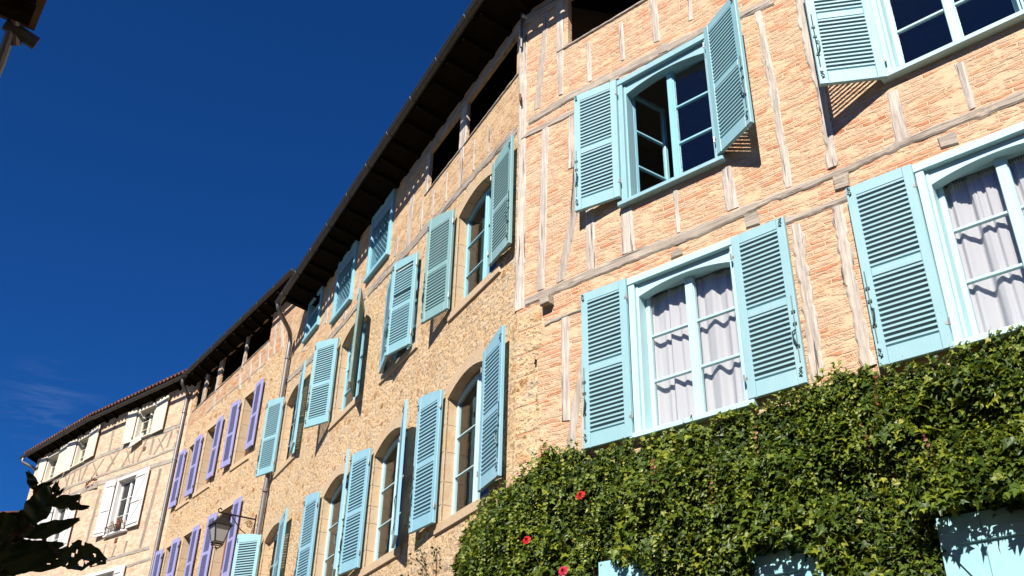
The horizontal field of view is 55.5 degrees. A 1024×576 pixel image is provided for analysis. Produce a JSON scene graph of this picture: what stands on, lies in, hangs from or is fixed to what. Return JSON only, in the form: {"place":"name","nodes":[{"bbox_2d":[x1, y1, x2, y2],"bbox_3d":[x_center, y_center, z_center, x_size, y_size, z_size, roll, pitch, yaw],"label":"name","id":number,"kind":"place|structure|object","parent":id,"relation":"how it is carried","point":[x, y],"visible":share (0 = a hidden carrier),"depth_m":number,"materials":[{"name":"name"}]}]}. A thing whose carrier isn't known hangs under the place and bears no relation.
{"place":"outdoors","nodes":[
{"label":"outdoors","id":0,"kind":"place"},
{"bbox_2d":[0,511,18,530],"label":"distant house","id":1,"kind":"structure","parent":0,"point":[13,513],"depth_m":41.23,"materials":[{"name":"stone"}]},
{"bbox_2d":[0,0,46,75],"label":"opposite house","id":2,"kind":"structure","parent":0,"point":[18,15],"depth_m":7.44,"materials":[{"name":"wood"}]},
{"bbox_2d":[0,470,106,575],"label":"broadleaf shrub","id":3,"kind":"object","parent":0,"point":[19,554],"visible":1,"depth_m":2.16,"materials":[{"name":"green plant"}]},
{"bbox_2d":[16,369,203,575],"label":"end house","id":4,"kind":"structure","parent":0,"point":[111,462],"depth_m":28.59,"materials":[{"name":"brick"}]},
{"bbox_2d":[49,458,57,478],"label":"window","id":5,"kind":"structure","parent":4,"relation":"in","point":[51,474],"depth_m":32.93,"materials":[{"name":"beige paint"}]},
{"bbox_2d":[52,507,67,541],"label":"window","id":6,"kind":"structure","parent":4,"relation":"in","point":[60,513],"depth_m":30.52,"materials":[{"name":"white paint"}]},
{"bbox_2d":[79,440,87,461],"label":"window","id":7,"kind":"structure","parent":4,"relation":"in","point":[85,442],"depth_m":31.55,"materials":[{"name":"beige paint"}]},
{"bbox_2d":[104,516,125,533],"bbox_3d":[-11.213,6.666,27.418,0.958,0.352,0.290,-22,-38,34],"label":"window planter","id":8,"kind":"object","parent":4,"relation":"on","point":[116,524],"visible":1,"depth_m":27.34,"materials":[{"name":"plant"}]},
{"bbox_2d":[112,479,135,532],"bbox_3d":[-11.068,6.274,27.946,0.970,1.610,0.066,-22,-38,34],"label":"window","id":9,"kind":"structure","parent":4,"relation":"in","point":[129,497],"depth_m":28.09,"materials":[{"name":"white paint"}]},
{"bbox_2d":[140,409,154,433],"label":"window","id":10,"kind":"structure","parent":4,"relation":"in","point":[152,411],"depth_m":29.17,"materials":[{"name":"beige paint"}]},
{"bbox_2d":[0,0,471,511],"label":"sky","id":11,"kind":"structure","parent":0,"point":[164,164],"materials":[{"name":"blue"}]},
{"bbox_2d":[151,268,397,575],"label":"rubble house","id":12,"kind":"structure","parent":0,"point":[236,368],"depth_m":23.95,"materials":[{"name":"beige stone"}]},
{"bbox_2d":[219,515,230,575],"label":"window","id":13,"kind":"structure","parent":12,"relation":"in","point":[230,515],"depth_m":22.29,"materials":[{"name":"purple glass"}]},
{"bbox_2d":[207,508,256,549],"bbox_3d":[-5.830,5.072,20.256,0.945,0.894,0.410,21,-36,-30],"label":"wall lantern","id":14,"kind":"object","parent":12,"relation":"attached to","point":[220,526],"depth_m":20.04,"materials":[{"name":"black metal"}]},
{"bbox_2d":[231,0,693,575],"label":"stone house","id":15,"kind":"structure","parent":0,"point":[409,346],"depth_m":14.94,"materials":[{"name":"stone"}]},
{"bbox_2d":[286,390,302,459],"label":"window","id":16,"kind":"structure","parent":15,"relation":"in","point":[302,390],"depth_m":20.61,"materials":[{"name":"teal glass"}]},
{"bbox_2d":[302,286,324,343],"bbox_3d":[-4.134,0.582,20.810,0.310,0.990,1.020,16,-33,-23],"label":"window shutter","id":17,"kind":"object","parent":15,"relation":"in","point":[315,306],"depth_m":20.97,"materials":[{"name":"teal paint"}]},
{"bbox_2d":[322,478,348,575],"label":"window","id":18,"kind":"structure","parent":15,"relation":"in","point":[326,558],"depth_m":16.19,"materials":[{"name":"teal paint"}]},
{"bbox_2d":[329,240,358,324],"bbox_3d":[-3.246,-0.123,19.102,0.170,1.400,1.170,16,-33,-23],"label":"window shutter","id":19,"kind":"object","parent":15,"relation":"in","point":[337,309],"depth_m":19.13,"materials":[{"name":"teal paint"}]},
{"bbox_2d":[341,323,365,410],"bbox_3d":[-2.737,1.422,17.326,0.066,1.660,1.360,16,-33,-23],"label":"window","id":20,"kind":"structure","parent":15,"relation":"in","point":[346,392],"depth_m":17.59,"materials":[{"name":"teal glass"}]},
{"bbox_2d":[363,188,395,283],"bbox_3d":[-2.349,-0.933,17.623,0.170,1.420,1.150,16,-33,-23],"label":"window shutter","id":21,"kind":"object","parent":15,"relation":"in","point":[373,265],"depth_m":17.65,"materials":[{"name":"teal paint"}]},
{"bbox_2d":[373,431,406,561],"bbox_3d":[-1.663,2.977,13.932,0.066,1.832,1.330,16,-33,-23],"label":"window","id":22,"kind":"structure","parent":15,"relation":"in","point":[396,442],"depth_m":14.27,"materials":[{"name":"teal paint"}]},
{"bbox_2d":[393,267,420,362],"bbox_3d":[-1.582,0.442,15.377,0.066,1.610,1.250,16,-33,-23],"label":"window","id":23,"kind":"structure","parent":15,"relation":"in","point":[419,269],"depth_m":15.53,"materials":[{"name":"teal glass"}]},
{"bbox_2d":[451,372,481,514],"bbox_3d":[-0.417,1.850,11.877,0.066,1.792,1.320,16,-33,-23],"label":"window","id":24,"kind":"structure","parent":15,"relation":"in","point":[477,380],"depth_m":12.14,"materials":[{"name":"teal paint"}]},
{"bbox_2d":[463,187,490,298],"bbox_3d":[-0.347,-0.658,13.325,0.066,1.686,1.320,16,-33,-23],"label":"window","id":25,"kind":"structure","parent":15,"relation":"in","point":[486,197],"depth_m":13.60,"materials":[{"name":"teal wood"}]},
{"bbox_2d":[497,0,1023,575],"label":"half timbered house","id":26,"kind":"structure","parent":0,"point":[827,148],"depth_m":9.75,"materials":[{"name":"brick"}]},
{"bbox_2d":[617,33,726,209],"bbox_3d":[1.949,-1.784,11.182,1.350,1.860,0.750,-23,-38,35],"label":"window","id":27,"kind":"structure","parent":26,"relation":"in","point":[692,52],"depth_m":11.26,"materials":[{"name":"teal paint"}]},
{"bbox_2d":[651,286,694,424],"bbox_3d":[1.662,0.702,9.848,0.550,1.590,0.075,-23,-38,35],"label":"curtain","id":28,"kind":"object","parent":26,"relation":"hanging from","point":[675,399],"visible":0.63,"depth_m":9.88,"materials":[{"name":"white fabric"}]},
{"bbox_2d":[627,238,758,441],"bbox_3d":[1.751,0.514,9.593,1.360,1.820,0.250,-23,-38,35],"label":"window","id":29,"kind":"structure","parent":26,"relation":"in","point":[685,269],"depth_m":9.77,"materials":[{"name":"teal paint"}]},
{"bbox_2d":[695,268,744,411],"bbox_3d":[2.070,0.527,9.532,0.560,1.590,0.073,-23,-38,35],"label":"curtain","id":30,"kind":"object","parent":26,"relation":"hanging from","point":[723,383],"visible":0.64,"depth_m":9.56,"materials":[{"name":"white fabric"}]},
{"bbox_2d":[449,324,1023,575],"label":"climbing creeper","id":31,"kind":"object","parent":26,"relation":"attached to","point":[978,457],"visible":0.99,"depth_m":8.05,"materials":[{"name":"green plant"}]},
{"bbox_2d":[400,491,597,575],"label":"climbing rose","id":32,"kind":"object","parent":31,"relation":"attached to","point":[562,571],"visible":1,"depth_m":10.66,"materials":[{"name":"green plant"}]},
{"bbox_2d":[870,0,1023,83],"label":"window","id":33,"kind":"structure","parent":26,"relation":"in","point":[895,65],"depth_m":9.10,"materials":[{"name":"teal paint"}]},
{"bbox_2d":[912,121,1023,351],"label":"window","id":34,"kind":"structure","parent":26,"relation":"in","point":[996,148],"depth_m":8.14,"materials":[{"name":"teal paint"}]},
{"bbox_2d":[943,169,1023,333],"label":"curtain","id":35,"kind":"object","parent":26,"relation":"hanging from","point":[984,249],"visible":0.73,"depth_m":8.09,"materials":[{"name":"white fabric"}]},
{"bbox_2d":[1008,156,1023,213],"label":"curtain","id":36,"kind":"object","parent":26,"relation":"hanging from","point":[1017,169],"visible":0.59,"depth_m":8.18,"materials":[{"name":"white fabric"}]}
]}

